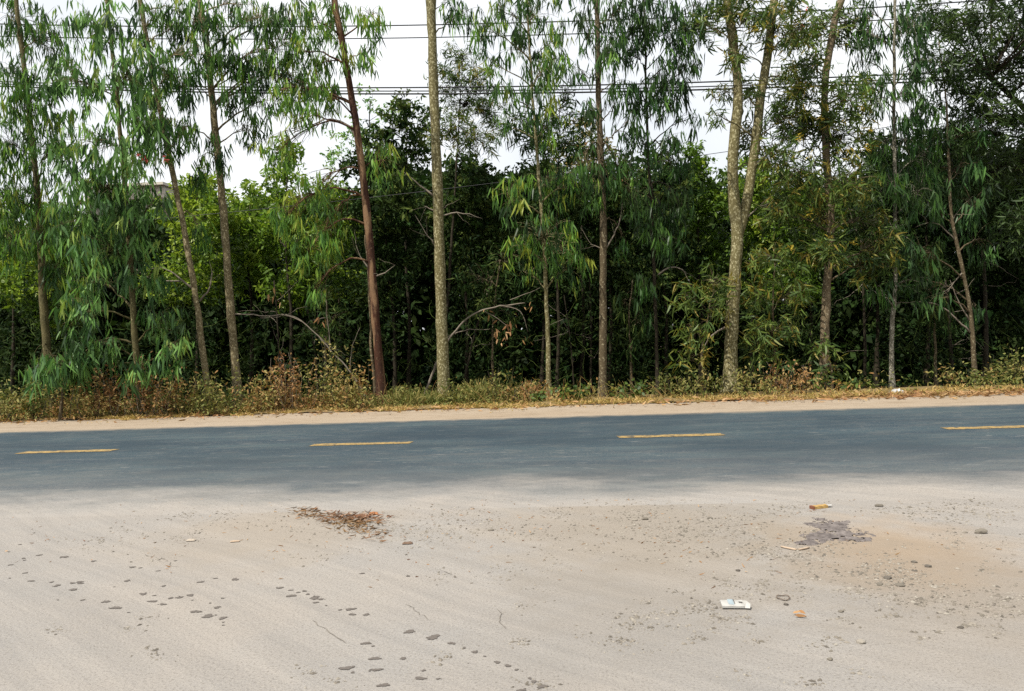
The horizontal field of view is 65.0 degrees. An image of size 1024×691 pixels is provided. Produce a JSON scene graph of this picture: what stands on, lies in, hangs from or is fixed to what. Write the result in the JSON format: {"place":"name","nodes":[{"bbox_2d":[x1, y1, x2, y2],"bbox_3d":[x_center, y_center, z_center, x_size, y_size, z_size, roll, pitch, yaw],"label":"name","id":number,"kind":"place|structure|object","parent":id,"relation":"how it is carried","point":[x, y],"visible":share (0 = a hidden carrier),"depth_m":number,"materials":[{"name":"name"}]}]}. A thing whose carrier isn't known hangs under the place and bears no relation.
{"place":"outdoors","nodes":[
{"label":"outdoors","id":0,"kind":"place"},
{"bbox_2d":[0,496,1023,690],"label":"ground","id":1,"kind":"structure","parent":0,"point":[250,625],"depth_m":4.72,"materials":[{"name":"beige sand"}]},
{"bbox_2d":[274,506,393,541],"bbox_3d":[-1.396,1.478,6.934,0.695,0.109,1.772,-3,1,-40],"label":"leaf pile","id":2,"kind":"object","parent":1,"relation":"on","point":[351,518],"visible":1,"depth_m":6.92,"materials":[{"name":"brown plant"}]},
{"bbox_2d":[6,499,1014,588],"bbox_3d":[-0.478,1.478,6.314,12.295,0.054,2.608,-2,1,10],"label":"plant debris","id":3,"kind":"object","parent":1,"relation":"on","point":[530,539],"visible":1,"depth_m":6.06,"materials":[{"name":"brown plant"}]},
{"bbox_2d":[720,599,749,607],"bbox_3d":[1.250,1.442,4.496,0.156,0.026,0.112,-2,1,7],"label":"carton","id":4,"kind":"object","parent":1,"relation":"on","point":[730,603],"visible":1,"depth_m":4.48,"materials":[{"name":"white cardboard"}]},
{"bbox_2d":[794,517,875,545],"bbox_3d":[2.402,1.389,5.964,0.556,0.014,0.908,-1,1,33],"label":"dark patch","id":5,"kind":"object","parent":1,"relation":"on","point":[839,527],"visible":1,"depth_m":5.92,"materials":[{"name":"grey gravel"}]},
{"bbox_2d":[0,404,1023,517],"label":"road","id":6,"kind":"structure","parent":0,"point":[909,453],"depth_m":9.62,"materials":[{"name":"grey asphalt"}]},
{"bbox_2d":[0,392,1023,431],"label":"road shoulder","id":7,"kind":"object","parent":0,"point":[533,411],"visible":0.9,"depth_m":15.44},
{"bbox_2d":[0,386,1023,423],"bbox_3d":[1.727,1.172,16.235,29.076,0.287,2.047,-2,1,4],"label":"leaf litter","id":8,"kind":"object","parent":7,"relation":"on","point":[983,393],"visible":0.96,"depth_m":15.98,"materials":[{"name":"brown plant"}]},
{"bbox_2d":[0,0,1023,329],"label":"sky","id":9,"kind":"structure","parent":0,"point":[403,64],"materials":[{"name":"white"}]},
{"bbox_2d":[0,356,1023,421],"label":"forest floor","id":10,"kind":"structure","parent":0,"point":[906,385],"depth_m":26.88,"materials":[{"name":"brown soil"}]},
{"bbox_2d":[0,377,40,421],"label":"weed bush","id":11,"kind":"object","parent":10,"relation":"on","point":[3,404],"visible":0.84,"depth_m":17.33,"materials":[{"name":"green plant"}]},
{"bbox_2d":[0,198,65,399],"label":"tree","id":12,"kind":"object","parent":10,"relation":"on","point":[4,286],"visible":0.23,"depth_m":22.10,"materials":[{"name":"green plant"}]},
{"bbox_2d":[5,367,69,419],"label":"weed bush","id":13,"kind":"object","parent":10,"relation":"on","point":[41,406],"visible":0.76,"depth_m":17.35,"materials":[{"name":"green plant"}]},
{"bbox_2d":[0,0,89,411],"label":"eucalyptus tree","id":14,"kind":"object","parent":10,"relation":"on","point":[39,249],"visible":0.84,"depth_m":18.46,"materials":[{"name":"green plant"}]},
{"bbox_2d":[8,202,113,397],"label":"tree","id":15,"kind":"object","parent":10,"relation":"on","point":[51,324],"visible":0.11,"depth_m":23.99,"materials":[{"name":"green plant"}]},
{"bbox_2d":[22,332,100,420],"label":"sapling","id":16,"kind":"object","parent":10,"relation":"on","point":[54,370],"visible":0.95,"depth_m":16.86,"materials":[{"name":"green plant"}]},
{"bbox_2d":[50,368,102,419],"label":"weed bush","id":17,"kind":"object","parent":10,"relation":"on","point":[75,403],"visible":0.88,"depth_m":17.24,"materials":[{"name":"brown plant"}]},
{"bbox_2d":[76,351,151,416],"bbox_3d":[-8.727,0.882,17.467,1.550,1.474,0.924,-2,1,4],"label":"weed bush","id":18,"kind":"object","parent":10,"relation":"on","point":[109,393],"visible":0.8,"depth_m":17.39,"materials":[{"name":"brown plant"}]},
{"bbox_2d":[34,0,195,414],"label":"eucalyptus tree","id":19,"kind":"object","parent":10,"relation":"on","point":[120,192],"visible":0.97,"depth_m":16.98,"materials":[{"name":"green plant"}]},
{"bbox_2d":[76,182,173,214],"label":"house","id":20,"kind":"structure","parent":10,"relation":"on","point":[165,186],"depth_m":39.99,"materials":[{"name":"beige paint"}]},
{"bbox_2d":[119,360,186,417],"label":"weed bush","id":21,"kind":"object","parent":10,"relation":"on","point":[154,401],"visible":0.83,"depth_m":17.17,"materials":[{"name":"brown plant"}]},
{"bbox_2d":[126,0,225,402],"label":"eucalyptus tree","id":22,"kind":"object","parent":10,"relation":"on","point":[171,75],"visible":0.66,"depth_m":18.32,"materials":[{"name":"green plant"}]},
{"bbox_2d":[163,365,217,414],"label":"weed bush","id":23,"kind":"object","parent":10,"relation":"on","point":[178,398],"visible":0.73,"depth_m":17.37,"materials":[{"name":"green plant"}]},
{"bbox_2d":[137,167,251,398],"bbox_3d":[-9.283,-1.505,23.469,3.160,7.764,3.760,-2,1,4],"label":"tree","id":24,"kind":"object","parent":10,"relation":"on","point":[196,202],"visible":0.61,"depth_m":23.59,"materials":[{"name":"green plant"}]},
{"bbox_2d":[185,369,251,415],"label":"weed bush","id":25,"kind":"object","parent":10,"relation":"on","point":[215,401],"visible":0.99,"depth_m":16.97,"materials":[{"name":"green plant"}]},
{"bbox_2d":[163,0,348,405],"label":"eucalyptus tree","id":26,"kind":"object","parent":10,"relation":"on","point":[241,74],"visible":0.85,"depth_m":18.55,"materials":[{"name":"green plant"}]},
{"bbox_2d":[205,178,307,398],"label":"tree","id":27,"kind":"object","parent":10,"relation":"on","point":[253,271],"visible":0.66,"depth_m":24.51,"materials":[{"name":"green plant"}]},
{"bbox_2d":[225,359,289,412],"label":"weed bush","id":28,"kind":"object","parent":10,"relation":"on","point":[257,402],"visible":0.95,"depth_m":17.19,"materials":[{"name":"green plant"}]},
{"bbox_2d":[244,280,297,396],"bbox_3d":[-6.504,0.256,21.926,1.484,4.095,0.883,-2,1,4],"label":"bare stem","id":29,"kind":"object","parent":10,"relation":"on","point":[276,300],"visible":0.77,"depth_m":21.98,"materials":[{"name":"brown wood"}]},
{"bbox_2d":[250,135,341,398],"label":"tree","id":30,"kind":"object","parent":10,"relation":"on","point":[275,188],"visible":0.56,"depth_m":23.52,"materials":[{"name":"green plant"}]},
{"bbox_2d":[268,351,327,411],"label":"weed bush","id":31,"kind":"object","parent":10,"relation":"on","point":[293,388],"visible":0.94,"depth_m":17.37,"materials":[{"name":"brown plant"}]},
{"bbox_2d":[266,288,364,395],"bbox_3d":[-4.616,0.025,18.754,2.450,2.814,0.294,-2,1,-2],"label":"fallen branch","id":32,"kind":"object","parent":10,"relation":"on","point":[268,296],"visible":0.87,"depth_m":18.69,"materials":[{"name":"brown wood"}]},
{"bbox_2d":[288,337,358,407],"bbox_3d":[-4.151,0.621,17.790,1.404,1.741,1.139,-2,1,4],"label":"weed bush","id":33,"kind":"object","parent":10,"relation":"on","point":[328,389],"visible":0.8,"depth_m":17.67,"materials":[{"name":"green plant"}]},
{"bbox_2d":[290,280,357,402],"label":"sapling","id":34,"kind":"object","parent":10,"relation":"on","point":[308,330],"visible":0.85,"depth_m":19.30,"materials":[{"name":"green plant"}]},
{"bbox_2d":[248,0,411,404],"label":"eucalyptus tree","id":35,"kind":"object","parent":10,"relation":"on","point":[330,95],"visible":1,"depth_m":17.87,"materials":[{"name":"green plant"}]},
{"bbox_2d":[302,169,374,386],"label":"tree","id":36,"kind":"object","parent":10,"relation":"on","point":[338,272],"visible":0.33,"depth_m":24.21,"materials":[{"name":"green plant"}]},
{"bbox_2d":[323,359,373,409],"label":"weed bush","id":37,"kind":"object","parent":10,"relation":"on","point":[357,389],"visible":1,"depth_m":17.14,"materials":[{"name":"green plant"}]},
{"bbox_2d":[319,82,399,188],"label":"tree","id":38,"kind":"object","parent":10,"relation":"on","point":[333,153],"visible":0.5,"depth_m":33.60,"materials":[{"name":"green plant"}]},
{"bbox_2d":[334,148,432,402],"bbox_3d":[-3.376,-1.748,22.976,2.952,7.846,3.759,-2,1,4],"label":"tree","id":39,"kind":"object","parent":10,"relation":"on","point":[396,209],"visible":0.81,"depth_m":22.55,"materials":[{"name":"green plant"}]},
{"bbox_2d":[353,88,451,394],"bbox_3d":[-3.402,-2.931,25.788,3.003,10.102,2.542,-2,1,4],"label":"tree","id":40,"kind":"object","parent":10,"relation":"on","point":[400,123],"visible":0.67,"depth_m":25.60,"materials":[{"name":"green plant"}]},
{"bbox_2d":[371,387,439,405],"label":"grass clump","id":41,"kind":"object","parent":10,"relation":"on","point":[403,397],"visible":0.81,"depth_m":17.33,"materials":[{"name":"green plant"}]},
{"bbox_2d":[406,389,455,403],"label":"grass clump","id":42,"kind":"object","parent":10,"relation":"on","point":[432,399],"visible":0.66,"depth_m":17.43,"materials":[{"name":"green plant"}]},
{"bbox_2d":[393,0,484,395],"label":"eucalyptus tree","id":43,"kind":"object","parent":10,"relation":"on","point":[443,374],"visible":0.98,"depth_m":18.50,"materials":[{"name":"grey plant"}]},
{"bbox_2d":[429,377,484,403],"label":"weed bush","id":44,"kind":"object","parent":10,"relation":"on","point":[446,388],"visible":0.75,"depth_m":17.57,"materials":[{"name":"green plant"}]},
{"bbox_2d":[423,39,517,392],"bbox_3d":[-1.092,-3.300,22.749,2.256,10.808,4.031,-2,1,20],"label":"tree","id":45,"kind":"object","parent":10,"relation":"on","point":[467,103],"visible":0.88,"depth_m":22.32,"materials":[{"name":"green plant"}]},
{"bbox_2d":[424,148,519,400],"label":"tree","id":46,"kind":"object","parent":10,"relation":"on","point":[472,202],"visible":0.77,"depth_m":23.14,"materials":[{"name":"green plant"}]},
{"bbox_2d":[435,376,514,402],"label":"grass clump","id":47,"kind":"object","parent":10,"relation":"on","point":[477,393],"visible":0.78,"depth_m":17.48,"materials":[{"name":"green plant"}]},
{"bbox_2d":[460,262,496,395],"bbox_3d":[-0.745,-0.046,21.127,1.543,4.337,1.510,-2,1,22],"label":"bare stem","id":48,"kind":"object","parent":10,"relation":"on","point":[468,361],"visible":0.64,"depth_m":20.98,"materials":[{"name":"brown wood"}]},
{"bbox_2d":[424,288,538,393],"bbox_3d":[-0.699,-0.039,19.215,2.946,2.644,0.647,-2,1,-7],"label":"fallen branch","id":49,"kind":"object","parent":10,"relation":"on","point":[435,364],"visible":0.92,"depth_m":19.19,"materials":[{"name":"brown wood"}]},
{"bbox_2d":[450,241,529,398],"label":"sapling","id":50,"kind":"object","parent":10,"relation":"on","point":[483,303],"visible":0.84,"depth_m":20.28,"materials":[{"name":"green plant"}]},
{"bbox_2d":[480,368,527,402],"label":"weed bush","id":51,"kind":"object","parent":10,"relation":"on","point":[495,380],"visible":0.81,"depth_m":17.45,"materials":[{"name":"green plant"}]},
{"bbox_2d":[0,366,1023,417],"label":"weeds","id":52,"kind":"object","parent":10,"relation":"on","point":[319,403],"visible":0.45,"depth_m":17.61,"materials":[{"name":"green plant"}]},
{"bbox_2d":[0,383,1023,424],"bbox_3d":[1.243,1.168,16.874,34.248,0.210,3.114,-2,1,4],"label":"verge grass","id":53,"kind":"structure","parent":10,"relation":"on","point":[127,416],"depth_m":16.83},
{"bbox_2d":[0,142,1023,406],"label":"wood","id":54,"kind":"object","parent":10,"relation":"on","point":[422,298],"visible":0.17,"depth_m":27.53,"materials":[{"name":"green plant"}]},
{"bbox_2d":[0,232,1023,402],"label":"undergrowth","id":55,"kind":"object","parent":10,"relation":"on","point":[507,351],"visible":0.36,"depth_m":21.50,"materials":[{"name":"green plant"}]},
{"bbox_2d":[494,377,546,400],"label":"grass clump","id":56,"kind":"object","parent":10,"relation":"on","point":[511,388],"visible":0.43,"depth_m":17.60,"materials":[{"name":"green plant"}]},
{"bbox_2d":[499,379,553,402],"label":"weed bush","id":57,"kind":"object","parent":10,"relation":"on","point":[532,389],"visible":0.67,"depth_m":17.28,"materials":[{"name":"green plant"}]},
{"bbox_2d":[469,0,596,396],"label":"eucalyptus tree","id":58,"kind":"object","parent":10,"relation":"on","point":[520,39],"visible":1,"depth_m":18.30,"materials":[{"name":"green plant"}]},
{"bbox_2d":[488,155,599,393],"bbox_3d":[0.989,-1.883,23.832,2.788,7.769,4.003,-3,1,-39],"label":"tree","id":59,"kind":"object","parent":10,"relation":"on","point":[552,297],"visible":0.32,"depth_m":23.43,"materials":[{"name":"green plant"}]},
{"bbox_2d":[535,295,574,396],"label":"bare stem","id":60,"kind":"object","parent":10,"relation":"on","point":[568,328],"visible":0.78,"depth_m":21.99,"materials":[{"name":"brown wood"}]},
{"bbox_2d":[500,78,611,397],"bbox_3d":[1.225,-2.710,21.706,3.104,9.481,2.343,-2,1,4],"label":"tree","id":61,"kind":"object","parent":10,"relation":"on","point":[563,140],"visible":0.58,"depth_m":21.61,"materials":[{"name":"green plant"}]},
{"bbox_2d":[549,383,572,400],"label":"plant","id":62,"kind":"object","parent":10,"relation":"on","point":[567,392],"visible":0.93,"depth_m":17.30,"materials":[{"name":"green plant"}]},
{"bbox_2d":[567,383,589,399],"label":"plant","id":63,"kind":"object","parent":10,"relation":"on","point":[581,392],"visible":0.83,"depth_m":17.35,"materials":[{"name":"green plant"}]},
{"bbox_2d":[576,262,598,396],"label":"bare stem","id":64,"kind":"object","parent":10,"relation":"on","point":[590,337],"visible":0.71,"depth_m":22.98,"materials":[{"name":"brown wood"}]},
{"bbox_2d":[552,110,628,396],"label":"tree","id":65,"kind":"object","parent":10,"relation":"on","point":[581,374],"visible":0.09,"depth_m":25.95,"materials":[{"name":"green plant"}]},
{"bbox_2d":[554,0,657,396],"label":"eucalyptus tree","id":66,"kind":"object","parent":10,"relation":"on","point":[601,58],"visible":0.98,"depth_m":18.18,"materials":[{"name":"green plant"}]},
{"bbox_2d":[572,149,647,396],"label":"tree","id":67,"kind":"object","parent":10,"relation":"on","point":[615,212],"visible":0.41,"depth_m":24.25,"materials":[{"name":"green plant"}]},
{"bbox_2d":[610,382,645,398],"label":"plant","id":68,"kind":"object","parent":10,"relation":"on","point":[621,389],"visible":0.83,"depth_m":17.43,"materials":[{"name":"green plant"}]},
{"bbox_2d":[610,280,654,395],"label":"sapling","id":69,"kind":"object","parent":10,"relation":"on","point":[615,299],"visible":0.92,"depth_m":19.69,"materials":[{"name":"green plant"}]},
{"bbox_2d":[608,139,711,393],"bbox_3d":[4.410,-2.218,23.498,2.562,8.211,3.872,-1,1,34],"label":"tree","id":70,"kind":"object","parent":10,"relation":"on","point":[688,257],"visible":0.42,"depth_m":23.07,"materials":[{"name":"green plant"}]},
{"bbox_2d":[607,0,717,393],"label":"eucalyptus tree","id":71,"kind":"object","parent":10,"relation":"on","point":[659,96],"visible":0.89,"depth_m":18.42,"materials":[{"name":"green plant"}]},
{"bbox_2d":[644,367,690,397],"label":"weed bush","id":72,"kind":"object","parent":10,"relation":"on","point":[668,387],"visible":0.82,"depth_m":17.56,"materials":[{"name":"green plant"}]},
{"bbox_2d":[668,359,730,396],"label":"weed bush","id":73,"kind":"object","parent":10,"relation":"on","point":[702,381],"visible":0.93,"depth_m":17.21,"materials":[{"name":"green plant"}]},
{"bbox_2d":[663,260,741,389],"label":"sapling","id":74,"kind":"object","parent":10,"relation":"on","point":[713,310],"visible":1,"depth_m":17.64,"materials":[{"name":"green plant"}]},
{"bbox_2d":[671,139,743,392],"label":"tree","id":75,"kind":"object","parent":10,"relation":"on","point":[714,198],"visible":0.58,"depth_m":24.23,"materials":[{"name":"green plant"}]},
{"bbox_2d":[673,0,822,393],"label":"acacia tree","id":76,"kind":"object","parent":10,"relation":"on","point":[739,214],"visible":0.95,"depth_m":18.08,"materials":[{"name":"green plant"}]},
{"bbox_2d":[728,360,786,395],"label":"weed bush","id":77,"kind":"object","parent":10,"relation":"on","point":[757,384],"visible":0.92,"depth_m":17.21,"materials":[{"name":"green plant"}]},
{"bbox_2d":[717,155,799,386],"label":"tree","id":78,"kind":"object","parent":10,"relation":"on","point":[751,231],"visible":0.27,"depth_m":24.58,"materials":[{"name":"green plant"}]},
{"bbox_2d":[726,232,821,389],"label":"sapling","id":79,"kind":"object","parent":10,"relation":"on","point":[772,329],"visible":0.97,"depth_m":18.08,"materials":[{"name":"green plant"}]},
{"bbox_2d":[765,355,821,393],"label":"weed bush","id":80,"kind":"object","parent":10,"relation":"on","point":[785,383],"visible":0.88,"depth_m":17.32,"materials":[{"name":"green plant"}]},
{"bbox_2d":[757,169,857,389],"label":"tree","id":81,"kind":"object","parent":10,"relation":"on","point":[807,278],"visible":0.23,"depth_m":23.46,"materials":[{"name":"green plant"}]},
{"bbox_2d":[799,332,851,390],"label":"sapling","id":82,"kind":"object","parent":10,"relation":"on","point":[817,351],"visible":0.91,"depth_m":17.71,"materials":[{"name":"green plant"}]},
{"bbox_2d":[752,0,907,389],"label":"acacia tree","id":83,"kind":"object","parent":10,"relation":"on","point":[831,253],"visible":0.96,"depth_m":18.00,"materials":[{"name":"green plant"}]},
{"bbox_2d":[832,213,871,388],"bbox_3d":[9.284,-1.060,22.102,0.956,5.594,1.714,-2,1,15],"label":"bare stem","id":84,"kind":"object","parent":10,"relation":"on","point":[865,342],"visible":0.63,"depth_m":21.98,"materials":[{"name":"brown wood"}]},
{"bbox_2d":[834,377,874,389],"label":"plant","id":85,"kind":"object","parent":10,"relation":"on","point":[855,382],"visible":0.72,"depth_m":17.48,"materials":[{"name":"green plant"}]},
{"bbox_2d":[834,126,922,387],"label":"tree","id":86,"kind":"object","parent":10,"relation":"on","point":[877,364],"visible":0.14,"depth_m":22.94,"materials":[{"name":"green plant"}]},
{"bbox_2d":[841,0,948,387],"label":"eucalyptus tree","id":87,"kind":"object","parent":10,"relation":"on","point":[917,121],"visible":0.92,"depth_m":18.23,"materials":[{"name":"green plant"}]},
{"bbox_2d":[882,127,977,385],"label":"tree","id":88,"kind":"object","parent":10,"relation":"on","point":[926,233],"visible":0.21,"depth_m":22.84,"materials":[{"name":"green plant"}]},
{"bbox_2d":[906,240,957,385],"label":"sapling","id":89,"kind":"object","parent":10,"relation":"on","point":[933,317],"visible":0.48,"depth_m":19.11,"materials":[{"name":"green plant"}]},
{"bbox_2d":[887,38,1003,384],"bbox_3d":[10.147,-2.680,18.777,3.058,8.903,1.886,-2,1,4],"label":"eucalyptus tree","id":90,"kind":"object","parent":10,"relation":"on","point":[966,174],"visible":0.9,"depth_m":18.59,"materials":[{"name":"green plant"}]},
{"bbox_2d":[897,0,1023,263],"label":"acacia tree","id":91,"kind":"object","parent":10,"relation":"on","point":[953,64],"visible":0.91,"depth_m":18.78,"materials":[{"name":"green plant"}]},
{"bbox_2d":[924,360,998,386],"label":"weed bush","id":92,"kind":"object","parent":10,"relation":"on","point":[947,376],"visible":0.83,"depth_m":17.64,"materials":[{"name":"green plant"}]},
{"bbox_2d":[944,280,983,386],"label":"bare stem","id":93,"kind":"object","parent":10,"relation":"on","point":[951,362],"visible":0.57,"depth_m":21.47,"materials":[{"name":"brown wood"}]},
{"bbox_2d":[939,131,1022,384],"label":"tree","id":94,"kind":"object","parent":10,"relation":"on","point":[991,295],"visible":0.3,"depth_m":22.86,"materials":[{"name":"green plant"}]},
{"bbox_2d":[961,250,1017,384],"bbox_3d":[12.131,-0.388,20.609,0.456,4.106,1.721,-3,1,-34],"label":"bare stem","id":95,"kind":"object","parent":10,"relation":"on","point":[986,348],"visible":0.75,"depth_m":20.47,"materials":[{"name":"brown wood"}]},
{"bbox_2d":[960,355,1023,385],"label":"weed bush","id":96,"kind":"object","parent":10,"relation":"on","point":[1006,360],"visible":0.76,"depth_m":17.50,"materials":[{"name":"green plant"}]},
{"bbox_2d":[980,164,1023,342],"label":"tree","id":97,"kind":"object","parent":10,"relation":"on","point":[1009,269],"visible":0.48,"depth_m":21.69,"materials":[{"name":"green plant"}]},
{"bbox_2d":[998,344,1023,383],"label":"weed bush","id":98,"kind":"object","parent":10,"relation":"on","point":[1016,363],"visible":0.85,"depth_m":17.44,"materials":[{"name":"green plant"}]},
{"bbox_3d":[-24.627,-3.715,22.256,0.323,12.509,0.760,-2,1,4],"label":"power pole","id":99,"kind":"object","parent":10,"relation":"on","visible":0},
{"bbox_2d":[0,0,989,26],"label":"power cable","id":100,"kind":"object","parent":99,"relation":"attached to","point":[547,21],"visible":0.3,"depth_m":20.48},
{"bbox_2d":[5,107,1006,231],"bbox_3d":[1.281,-5.632,20.744,52.001,4.224,0.015,-2,1,4],"label":"power cable","id":101,"kind":"object","parent":99,"relation":"attached to","point":[463,186],"visible":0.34,"depth_m":21.02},
{"bbox_2d":[0,76,1021,94],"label":"power cable","id":102,"kind":"object","parent":99,"relation":"attached to","point":[502,93],"visible":0.27,"depth_m":20.21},
{"bbox_2d":[0,72,1023,91],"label":"power cable","id":103,"kind":"object","parent":99,"relation":"attached to","point":[483,90],"visible":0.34,"depth_m":20.39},
{"bbox_2d":[4,10,1021,39],"bbox_3d":[1.144,-8.848,20.382,52.002,2.194,0.027,-2,1,4],"label":"power cable","id":104,"kind":"object","parent":99,"relation":"attached to","point":[438,37],"visible":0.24,"depth_m":20.65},
{"bbox_2d":[5,67,1023,87],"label":"power cable","id":105,"kind":"object","parent":99,"relation":"attached to","point":[546,85],"visible":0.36,"depth_m":20.12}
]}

